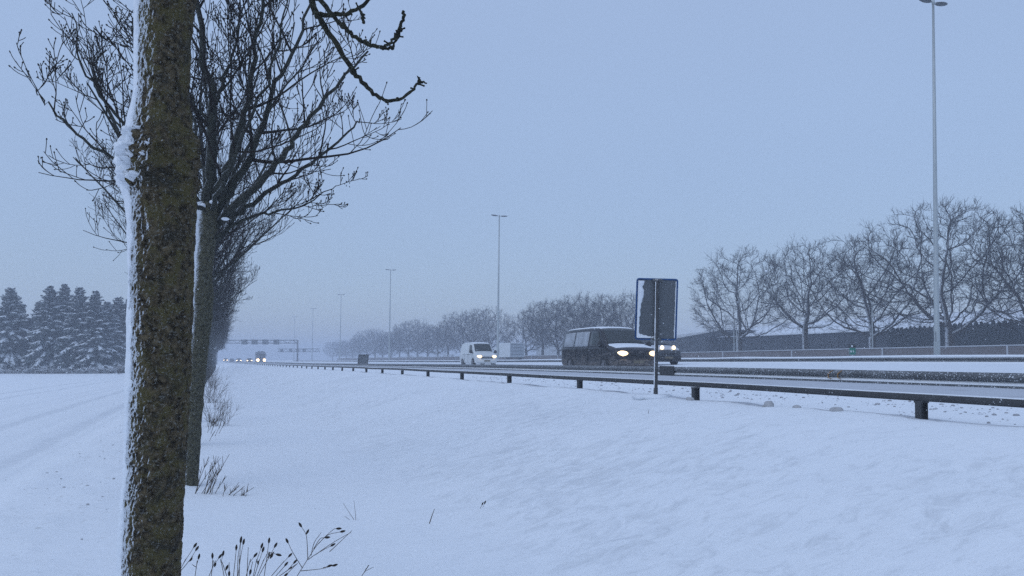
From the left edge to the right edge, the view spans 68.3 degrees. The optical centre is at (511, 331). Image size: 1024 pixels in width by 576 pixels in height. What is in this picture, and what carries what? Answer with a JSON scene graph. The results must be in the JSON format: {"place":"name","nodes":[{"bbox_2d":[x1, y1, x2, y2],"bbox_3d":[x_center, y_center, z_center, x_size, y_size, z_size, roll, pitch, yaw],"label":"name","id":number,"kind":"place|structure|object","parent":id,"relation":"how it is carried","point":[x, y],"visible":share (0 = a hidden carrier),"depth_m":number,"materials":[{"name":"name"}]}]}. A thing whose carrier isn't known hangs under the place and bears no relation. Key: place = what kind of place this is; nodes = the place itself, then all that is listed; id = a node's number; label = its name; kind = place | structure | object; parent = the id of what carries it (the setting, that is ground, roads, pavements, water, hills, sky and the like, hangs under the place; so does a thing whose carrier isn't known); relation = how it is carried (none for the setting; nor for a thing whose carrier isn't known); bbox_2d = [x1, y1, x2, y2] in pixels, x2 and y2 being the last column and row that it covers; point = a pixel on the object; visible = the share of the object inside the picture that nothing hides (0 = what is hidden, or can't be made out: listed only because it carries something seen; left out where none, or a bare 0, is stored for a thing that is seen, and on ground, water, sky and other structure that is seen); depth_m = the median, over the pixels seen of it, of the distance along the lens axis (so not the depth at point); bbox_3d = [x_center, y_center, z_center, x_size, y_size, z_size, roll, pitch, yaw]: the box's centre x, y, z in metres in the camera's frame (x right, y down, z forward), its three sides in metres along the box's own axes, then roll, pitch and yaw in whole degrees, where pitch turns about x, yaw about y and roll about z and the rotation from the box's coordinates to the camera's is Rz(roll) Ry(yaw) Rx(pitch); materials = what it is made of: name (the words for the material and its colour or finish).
{"place":"outdoors","nodes":[
{"label":"outdoors","id":0,"kind":"place"},
{"bbox_2d":[278,349,319,351],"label":"sign gantry","id":1,"kind":"object","parent":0,"point":[291,350],"visible":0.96,"depth_m":300.06,"materials":[{"name":"metal"}]},
{"bbox_2d":[0,357,1023,575],"bbox_3d":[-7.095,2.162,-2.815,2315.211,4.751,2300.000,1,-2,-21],"label":"snow ground","id":2,"kind":"structure","parent":0,"point":[693,494],"depth_m":7.34,"materials":[{"name":"snow"}]},
{"bbox_2d":[0,366,23,373],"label":"snowy bush","id":3,"kind":"object","parent":2,"relation":"on","point":[5,372],"visible":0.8,"depth_m":100.90,"materials":[{"name":"snow"}]},
{"bbox_2d":[0,287,29,372],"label":"spruce tree","id":4,"kind":"object","parent":2,"relation":"on","point":[13,352],"visible":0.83,"depth_m":103.15,"materials":[{"name":"plant"}]},
{"bbox_2d":[0,365,44,373],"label":"snowy bush","id":5,"kind":"object","parent":2,"relation":"on","point":[20,372],"visible":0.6,"depth_m":99.68,"materials":[{"name":"snow"}]},
{"bbox_2d":[20,318,37,368],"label":"spruce tree","id":6,"kind":"object","parent":2,"relation":"on","point":[30,323],"visible":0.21,"depth_m":105.46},
{"bbox_2d":[27,301,41,324],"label":"spruce tree","id":7,"kind":"object","parent":2,"relation":"on","point":[37,305],"visible":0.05,"depth_m":112.89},
{"bbox_2d":[19,365,57,373],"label":"snowy bush","id":8,"kind":"object","parent":2,"relation":"on","point":[41,369],"visible":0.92,"depth_m":100.38,"materials":[{"name":"snow"}]},
{"bbox_2d":[22,286,67,373],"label":"spruce tree","id":9,"kind":"object","parent":2,"relation":"on","point":[49,318],"visible":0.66,"depth_m":102.98,"materials":[{"name":"plant"}]},
{"bbox_2d":[0,386,123,480],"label":"farm lane","id":10,"kind":"structure","parent":2,"relation":"on","point":[29,439],"depth_m":18.95,"materials":[{"name":"snow"}]},
{"bbox_2d":[58,284,73,320],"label":"spruce tree","id":11,"kind":"object","parent":2,"relation":"on","point":[64,293],"visible":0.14,"depth_m":106.86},
{"bbox_2d":[14,425,120,559],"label":"snow clods","id":12,"kind":"object","parent":2,"relation":"on","point":[86,485],"visible":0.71,"depth_m":9.16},
{"bbox_2d":[46,366,90,373],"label":"snowy bush","id":13,"kind":"object","parent":2,"relation":"on","point":[60,371],"visible":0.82,"depth_m":100.62,"materials":[{"name":"snow"}]},
{"bbox_2d":[53,286,97,373],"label":"spruce tree","id":14,"kind":"object","parent":2,"relation":"on","point":[74,328],"visible":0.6,"depth_m":102.93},
{"bbox_2d":[63,365,103,373],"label":"snowy bush","id":15,"kind":"object","parent":2,"relation":"on","point":[85,370],"visible":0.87,"depth_m":100.58,"materials":[{"name":"snow"}]},
{"bbox_2d":[72,290,119,373],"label":"spruce tree","id":16,"kind":"object","parent":2,"relation":"on","point":[96,318],"visible":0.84,"depth_m":103.21,"materials":[{"name":"plant"}]},
{"bbox_2d":[85,363,122,373],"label":"snowy bush","id":17,"kind":"object","parent":2,"relation":"on","point":[106,370],"visible":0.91,"depth_m":100.38,"materials":[{"name":"snow"}]},
{"bbox_2d":[101,301,125,372],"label":"spruce tree","id":18,"kind":"object","parent":2,"relation":"on","point":[114,326],"visible":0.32,"depth_m":105.98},
{"bbox_2d":[111,296,126,367],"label":"spruce tree","id":19,"kind":"object","parent":2,"relation":"on","point":[118,306],"visible":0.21,"depth_m":109.55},
{"bbox_2d":[118,299,126,363],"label":"spruce tree","id":20,"kind":"object","parent":2,"relation":"on","point":[124,344],"visible":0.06,"depth_m":109.53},
{"bbox_2d":[36,1,324,260],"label":"ash tree","id":21,"kind":"object","parent":2,"relation":"on","point":[116,129],"visible":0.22,"depth_m":13.57,"materials":[{"name":"brown plant"}]},
{"bbox_2d":[89,156,276,286],"bbox_3d":[-10.998,-1.560,24.655,5.089,8.870,4.691,0,-2,10],"label":"ash tree","id":22,"kind":"object","parent":2,"relation":"on","point":[218,259],"visible":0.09,"depth_m":25.09,"materials":[{"name":"brown plant"}]},
{"bbox_2d":[114,183,253,310],"bbox_3d":[-12.812,-1.658,29.907,5.130,9.431,4.417,0,-2,-11],"label":"ash tree","id":23,"kind":"object","parent":2,"relation":"on","point":[220,287],"visible":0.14,"depth_m":30.64,"materials":[{"name":"brown plant"}]},
{"bbox_2d":[176,543,199,575],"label":"dried weed","id":24,"kind":"object","parent":2,"relation":"on","point":[196,549],"visible":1,"depth_m":3.10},
{"bbox_2d":[69,72,313,286],"bbox_3d":[-8.221,-1.951,19.639,5.553,9.268,4.598,2,-3,-43],"label":"ash tree","id":25,"kind":"object","parent":2,"relation":"on","point":[233,260],"visible":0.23,"depth_m":19.63,"materials":[{"name":"brown plant"}]},
{"bbox_2d":[195,454,229,493],"bbox_3d":[-3.566,1.738,9.007,0.446,0.579,0.129,0,-2,4],"label":"dried weed","id":26,"kind":"object","parent":2,"relation":"on","point":[211,478],"visible":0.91,"depth_m":8.96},
{"bbox_2d":[204,373,229,402],"bbox_3d":[-11.055,2.043,27.950,1.238,1.254,1.450,0,-2,13],"label":"dry shrub","id":27,"kind":"object","parent":2,"relation":"on","point":[209,396],"visible":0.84,"depth_m":28.02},
{"bbox_2d":[205,364,228,387],"bbox_3d":[-17.365,2.534,44.029,1.791,1.578,1.853,0,-2,7],"label":"dry shrub","id":28,"kind":"object","parent":2,"relation":"on","point":[210,382],"visible":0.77,"depth_m":43.93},
{"bbox_2d":[208,414,225,440],"bbox_3d":[-5.474,1.750,13.982,0.405,0.542,0.107,0,-2,13],"label":"dried weed","id":29,"kind":"object","parent":2,"relation":"on","point":[214,424],"visible":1,"depth_m":13.97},
{"bbox_2d":[213,338,222,371],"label":"ash tree","id":30,"kind":"object","parent":2,"relation":"on","point":[213,354],"visible":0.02,"depth_m":109.36,"materials":[{"name":"brown plant"}]},
{"bbox_2d":[207,298,230,380],"bbox_3d":[-25.579,-0.119,61.737,5.139,8.958,4.738,0,-2,7],"label":"ash tree","id":31,"kind":"object","parent":2,"relation":"on","point":[209,340],"visible":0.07,"depth_m":61.57,"materials":[{"name":"brown plant"}]},
{"bbox_2d":[8,0,431,487],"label":"ash tree","id":32,"kind":"object","parent":2,"relation":"on","point":[216,194],"visible":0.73,"depth_m":9.39,"materials":[{"name":"brown plant"}]},
{"bbox_2d":[203,393,237,425],"bbox_3d":[-7.026,1.867,18.077,0.850,0.851,1.325,0,-2,2],"label":"dry shrub","id":33,"kind":"object","parent":2,"relation":"on","point":[220,414],"visible":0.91,"depth_m":18.02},
{"bbox_2d":[212,329,228,374],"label":"ash tree","id":34,"kind":"object","parent":2,"relation":"on","point":[213,348],"visible":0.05,"depth_m":93.46,"materials":[{"name":"brown plant"}]},
{"bbox_2d":[209,306,232,345],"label":"ash tree","id":35,"kind":"object","parent":2,"relation":"on","point":[219,329],"visible":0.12,"depth_m":66.83,"materials":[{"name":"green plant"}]},
{"bbox_2d":[211,318,230,370],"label":"ash tree","id":36,"kind":"object","parent":2,"relation":"on","point":[214,342],"visible":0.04,"depth_m":82.72,"materials":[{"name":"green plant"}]},
{"bbox_2d":[206,289,238,381],"bbox_3d":[-22.854,-0.018,56.306,5.376,8.231,4.821,0,-2,6],"label":"ash tree","id":37,"kind":"object","parent":2,"relation":"on","point":[215,324],"visible":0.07,"depth_m":56.22,"materials":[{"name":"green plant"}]},
{"bbox_2d":[209,313,235,373],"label":"ash tree","id":38,"kind":"object","parent":2,"relation":"on","point":[219,336],"visible":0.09,"depth_m":72.25,"materials":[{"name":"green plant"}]},
{"bbox_2d":[210,315,234,376],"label":"ash tree","id":39,"kind":"object","parent":2,"relation":"on","point":[211,350],"visible":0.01,"depth_m":77.55,"materials":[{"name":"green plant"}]},
{"bbox_2d":[211,318,233,366],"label":"ash tree","id":40,"kind":"object","parent":2,"relation":"on","point":[224,335],"visible":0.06,"depth_m":88.14,"materials":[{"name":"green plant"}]},
{"bbox_2d":[205,264,242,383],"bbox_3d":[-20.532,-0.992,50.767,4.594,9.808,5.335,2,-3,-43],"label":"ash tree","id":41,"kind":"object","parent":2,"relation":"on","point":[227,307],"visible":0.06,"depth_m":50.90,"materials":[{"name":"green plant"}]},
{"bbox_2d":[213,261,239,321],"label":"ash tree","id":42,"kind":"object","parent":2,"relation":"on","point":[220,302],"visible":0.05,"depth_m":46.53,"materials":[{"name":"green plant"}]},
{"bbox_2d":[212,264,246,321],"bbox_3d":[-16.641,-0.535,40.386,5.206,7.971,4.669,0,-2,7],"label":"ash tree","id":43,"kind":"object","parent":2,"relation":"on","point":[222,316],"visible":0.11,"depth_m":40.44,"materials":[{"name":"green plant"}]},
{"bbox_2d":[213,222,259,313],"bbox_3d":[-14.409,-1.048,35.203,5.075,8.664,5.658,1,-2,-21],"label":"ash tree","id":44,"kind":"object","parent":2,"relation":"on","point":[225,292],"visible":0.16,"depth_m":36.28,"materials":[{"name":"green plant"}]},
{"bbox_2d":[223,482,253,495],"bbox_3d":[-3.222,1.922,8.894,0.384,0.300,0.118,0,-2,-1],"label":"dried weed","id":45,"kind":"object","parent":2,"relation":"on","point":[236,487],"visible":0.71,"depth_m":8.88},
{"bbox_2d":[209,536,281,575],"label":"dried weed","id":46,"kind":"object","parent":2,"relation":"on","point":[255,555],"visible":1,"depth_m":3.10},
{"bbox_2d":[216,340,297,364],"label":"sign gantry","id":47,"kind":"object","parent":2,"relation":"on","point":[256,342],"visible":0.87,"depth_m":234.84,"materials":[{"name":"metal"}]},
{"bbox_2d":[113,0,426,575],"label":"ash tree","id":48,"kind":"object","parent":2,"relation":"on","point":[157,157],"visible":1,"depth_m":3.78,"materials":[{"name":"brown plant"}]},
{"bbox_2d":[271,553,297,575],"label":"dried weed","id":49,"kind":"object","parent":2,"relation":"on","point":[286,563],"visible":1,"depth_m":3.24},
{"bbox_2d":[310,308,315,358],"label":"lamp post","id":50,"kind":"object","parent":2,"relation":"on","point":[312,337],"visible":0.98,"depth_m":240.00,"materials":[{"name":"metal"}]},
{"bbox_2d":[285,523,350,575],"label":"dried weed","id":51,"kind":"object","parent":2,"relation":"on","point":[326,537],"visible":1,"depth_m":3.24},
{"bbox_2d":[323,342,346,359],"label":"bare tree","id":52,"kind":"object","parent":2,"relation":"on","point":[330,354],"visible":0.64,"depth_m":444.20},
{"bbox_2d":[329,339,349,356],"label":"bare tree","id":53,"kind":"object","parent":2,"relation":"on","point":[338,348],"visible":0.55,"depth_m":416.28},
{"bbox_2d":[338,294,344,359],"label":"lamp post","id":54,"kind":"object","parent":2,"relation":"on","point":[340,332],"visible":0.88,"depth_m":188.48,"materials":[{"name":"metal"}]},
{"bbox_2d":[334,339,354,357],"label":"bare tree","id":55,"kind":"object","parent":2,"relation":"on","point":[346,355],"visible":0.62,"depth_m":384.13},
{"bbox_2d":[339,339,361,356],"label":"bare tree","id":56,"kind":"object","parent":2,"relation":"on","point":[352,354],"visible":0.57,"depth_m":379.17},
{"bbox_2d":[349,335,372,353],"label":"bare tree","id":57,"kind":"object","parent":2,"relation":"on","point":[357,344],"visible":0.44,"depth_m":354.48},
{"bbox_2d":[358,354,368,363],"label":"board","id":58,"kind":"object","parent":2,"relation":"on","point":[362,358],"visible":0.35,"depth_m":69.12,"materials":[{"name":"plastic"}]},
{"bbox_2d":[351,329,383,354],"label":"bare tree","id":59,"kind":"object","parent":2,"relation":"on","point":[357,342],"visible":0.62,"depth_m":329.70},
{"bbox_2d":[358,328,391,357],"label":"bare tree","id":60,"kind":"object","parent":2,"relation":"on","point":[362,341],"visible":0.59,"depth_m":325.10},
{"bbox_2d":[365,331,388,357],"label":"bare tree","id":61,"kind":"object","parent":2,"relation":"on","point":[378,337],"visible":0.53,"depth_m":301.80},
{"bbox_2d":[373,332,406,356],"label":"bare tree","id":62,"kind":"object","parent":2,"relation":"on","point":[386,352],"visible":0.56,"depth_m":285.65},
{"bbox_2d":[385,269,394,359],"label":"lamp post","id":63,"kind":"object","parent":2,"relation":"on","point":[389,315],"visible":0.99,"depth_m":137.07,"materials":[{"name":"metal"}]},
{"bbox_2d":[387,327,413,356],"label":"bare tree","id":64,"kind":"object","parent":2,"relation":"on","point":[396,341],"visible":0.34,"depth_m":281.25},
{"bbox_2d":[386,320,431,356],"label":"bare tree","id":65,"kind":"object","parent":2,"relation":"on","point":[401,341],"visible":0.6,"depth_m":258.95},
{"bbox_2d":[392,318,435,356],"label":"bare tree","id":66,"kind":"object","parent":2,"relation":"on","point":[403,333],"visible":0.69,"depth_m":248.74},
{"bbox_2d":[402,323,443,356],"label":"bare tree","id":67,"kind":"object","parent":2,"relation":"on","point":[427,355],"visible":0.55,"depth_m":242.46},
{"bbox_2d":[413,324,455,356],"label":"bare tree","id":68,"kind":"object","parent":2,"relation":"on","point":[433,344],"visible":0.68,"depth_m":223.36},
{"bbox_2d":[432,319,467,356],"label":"bare tree","id":69,"kind":"object","parent":2,"relation":"on","point":[445,348],"visible":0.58,"depth_m":216.53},
{"bbox_2d":[434,309,493,352],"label":"bare tree","id":70,"kind":"object","parent":2,"relation":"on","point":[449,326],"visible":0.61,"depth_m":206.74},
{"bbox_2d":[444,309,496,347],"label":"bare tree","id":71,"kind":"object","parent":2,"relation":"on","point":[473,329],"visible":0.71,"depth_m":190.17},
{"bbox_2d":[453,305,515,349],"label":"bare tree","id":72,"kind":"object","parent":2,"relation":"on","point":[484,329],"visible":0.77,"depth_m":183.81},
{"bbox_2d":[491,214,506,359],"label":"lamp post","id":73,"kind":"object","parent":2,"relation":"on","point":[497,350],"visible":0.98,"depth_m":85.56,"materials":[{"name":"metal"}]},
{"bbox_2d":[496,311,552,354],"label":"bare tree","id":74,"kind":"object","parent":2,"relation":"on","point":[525,341],"visible":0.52,"depth_m":163.11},
{"bbox_2d":[519,297,571,354],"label":"bare tree","id":75,"kind":"object","parent":2,"relation":"on","point":[541,339],"visible":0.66,"depth_m":149.96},
{"bbox_2d":[536,342,562,355],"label":"pale warehouse","id":76,"kind":"structure","parent":2,"relation":"on","point":[548,351],"depth_m":216.56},
{"bbox_2d":[524,299,596,354],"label":"bare tree","id":77,"kind":"object","parent":2,"relation":"on","point":[557,347],"visible":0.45,"depth_m":146.78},
{"bbox_2d":[536,293,602,348],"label":"bare tree","id":78,"kind":"object","parent":2,"relation":"on","point":[547,325],"visible":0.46,"depth_m":140.36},
{"bbox_2d":[547,291,627,336],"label":"bare tree","id":79,"kind":"object","parent":2,"relation":"on","point":[583,309],"visible":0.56,"depth_m":129.79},
{"bbox_2d":[568,295,634,328],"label":"bare tree","id":80,"kind":"object","parent":2,"relation":"on","point":[600,320],"visible":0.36,"depth_m":128.23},
{"bbox_2d":[600,287,635,329],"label":"bare tree","id":81,"kind":"object","parent":2,"relation":"on","point":[624,313],"visible":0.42,"depth_m":120.13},
{"bbox_2d":[227,362,1023,419],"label":"guardrail","id":82,"kind":"object","parent":2,"relation":"on","point":[921,401],"visible":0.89,"depth_m":9.69,"materials":[{"name":"metal"}]},
{"bbox_2d":[246,362,1023,388],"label":"guardrail","id":83,"kind":"object","parent":2,"relation":"on","point":[984,380],"visible":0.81,"depth_m":16.27,"materials":[{"name":"metal"}]},
{"bbox_2d":[253,361,1023,372],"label":"motorway","id":84,"kind":"structure","parent":2,"relation":"on","point":[987,368],"depth_m":30.12,"materials":[{"name":"asphalt"}]},
{"bbox_2d":[255,351,265,361],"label":"truck","id":85,"kind":"object","parent":84,"relation":"on","point":[260,356],"visible":0.88,"depth_m":222.14,"materials":[{"name":"paint"}]},
{"bbox_2d":[460,342,496,363],"bbox_3d":[-2.721,1.813,60.962,2.265,1.978,4.505,1,-2,-21],"label":"delivery van","id":86,"kind":"object","parent":84,"relation":"on","point":[477,353],"visible":0.97,"depth_m":59.80,"materials":[{"name":"white paint"}]},
{"bbox_2d":[494,343,523,359],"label":"box truck","id":87,"kind":"object","parent":84,"relation":"on","point":[507,351],"visible":0.55,"depth_m":105.27,"materials":[{"name":"white paint"}]},
{"bbox_2d":[562,327,653,365],"bbox_3d":[4.161,0.773,32.762,2.558,2.010,5.309,1,-2,-21],"label":"passenger van","id":88,"kind":"object","parent":84,"relation":"on","point":[621,346],"visible":0.83,"depth_m":31.53,"materials":[{"name":"black paint"}]},
{"bbox_2d":[643,340,680,364],"bbox_3d":[7.953,1.081,43.989,2.228,1.806,4.357,1,-2,-21],"label":"estate car","id":89,"kind":"object","parent":84,"relation":"on","point":[667,354],"visible":0.39,"depth_m":42.14,"materials":[{"name":"grey paint"}]},
{"bbox_2d":[259,363,1023,397],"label":"hard shoulder","id":90,"kind":"object","parent":2,"relation":"on","point":[992,392],"visible":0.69,"depth_m":14.31},
{"bbox_2d":[632,278,677,399],"bbox_3d":[2.348,0.199,12.054,0.872,2.094,0.513,1,-2,-33],"label":"road sign","id":91,"kind":"object","parent":2,"relation":"on","point":[653,327],"visible":0.94,"depth_m":11.93,"materials":[{"name":"metal"}]},
{"bbox_2d":[293,355,1023,361],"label":"guardrail","id":92,"kind":"object","parent":2,"relation":"on","point":[1010,358],"visible":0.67,"depth_m":37.29,"materials":[{"name":"metal"}]},
{"bbox_2d":[323,369,1023,426],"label":"drift strip","id":93,"kind":"object","parent":2,"relation":"on","point":[905,416],"visible":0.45,"depth_m":9.97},
{"bbox_2d":[474,377,1019,424],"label":"slush lumps","id":94,"kind":"object","parent":93,"relation":"on","point":[988,422],"visible":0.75,"depth_m":10.56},
{"bbox_2d":[337,344,1023,359],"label":"fence","id":95,"kind":"object","parent":2,"relation":"on","point":[1018,349],"visible":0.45,"depth_m":65.66,"materials":[{"name":"metal"}]},
{"bbox_2d":[664,330,757,352],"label":"gabled shed","id":96,"kind":"structure","parent":2,"relation":"on","point":[696,342],"depth_m":128.75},
{"bbox_2d":[688,244,811,350],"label":"bare tree","id":97,"kind":"object","parent":2,"relation":"on","point":[740,336],"visible":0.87,"depth_m":94.47,"materials":[{"name":"plant"}]},
{"bbox_2d":[762,401,773,406],"bbox_3d":[3.283,0.958,9.670,0.151,0.148,0.180,1,-2,-21],"label":"snow block","id":98,"kind":"object","parent":2,"relation":"on","point":[768,404],"depth_m":9.62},
{"bbox_2d":[742,235,868,348],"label":"bare tree","id":99,"kind":"object","parent":2,"relation":"on","point":[804,327],"visible":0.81,"depth_m":84.18,"materials":[{"name":"plant"}]},
{"bbox_2d":[829,407,842,411],"bbox_3d":[3.690,0.897,8.596,0.125,0.091,0.177,1,-2,-21],"label":"snow block","id":100,"kind":"object","parent":2,"relation":"on","point":[834,409],"depth_m":8.55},
{"bbox_2d":[849,344,855,355],"bbox_3d":[19.060,1.191,42.332,0.387,1.004,0.101,0,-2,0],"label":"marker sign","id":101,"kind":"object","parent":2,"relation":"on","point":[852,349],"visible":0.92,"depth_m":42.31,"materials":[{"name":"plastic"}]},
{"bbox_2d":[716,308,1023,351],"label":"long building","id":102,"kind":"structure","parent":2,"relation":"on","point":[824,339],"depth_m":107.23,"materials":[{"name":"dark metal cladding"},{"name":"snow"}]},
{"bbox_2d":[871,300,872,347],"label":"thin pole","id":103,"kind":"object","parent":2,"relation":"on","point":[872,322],"visible":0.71,"depth_m":70.80,"materials":[{"name":"metal"}]},
{"bbox_2d":[792,226,962,347],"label":"bare tree","id":104,"kind":"object","parent":2,"relation":"on","point":[868,312],"visible":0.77,"depth_m":75.11,"materials":[{"name":"plant"}]},
{"bbox_2d":[829,194,1023,345],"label":"bare tree","id":105,"kind":"object","parent":2,"relation":"on","point":[947,325],"visible":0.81,"depth_m":67.32,"materials":[{"name":"plant"}]},
{"bbox_2d":[919,0,947,354],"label":"lamp post","id":106,"kind":"object","parent":2,"relation":"on","point":[936,329],"visible":0.98,"depth_m":34.10,"materials":[{"name":"metal"}]},
{"bbox_2d":[888,317,1023,348],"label":"conifer hedge","id":107,"kind":"object","parent":2,"relation":"on","point":[991,336],"visible":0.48,"depth_m":79.59,"materials":[{"name":"plant"}]},
{"bbox_2d":[941,207,1023,334],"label":"bare tree","id":108,"kind":"object","parent":2,"relation":"on","point":[1000,273],"visible":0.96,"depth_m":60.30,"materials":[{"name":"plant"}]},
{"bbox_2d":[0,0,1023,360],"label":"sky","id":109,"kind":"structure","parent":0,"point":[618,143],"materials":[{"name":"blue"}]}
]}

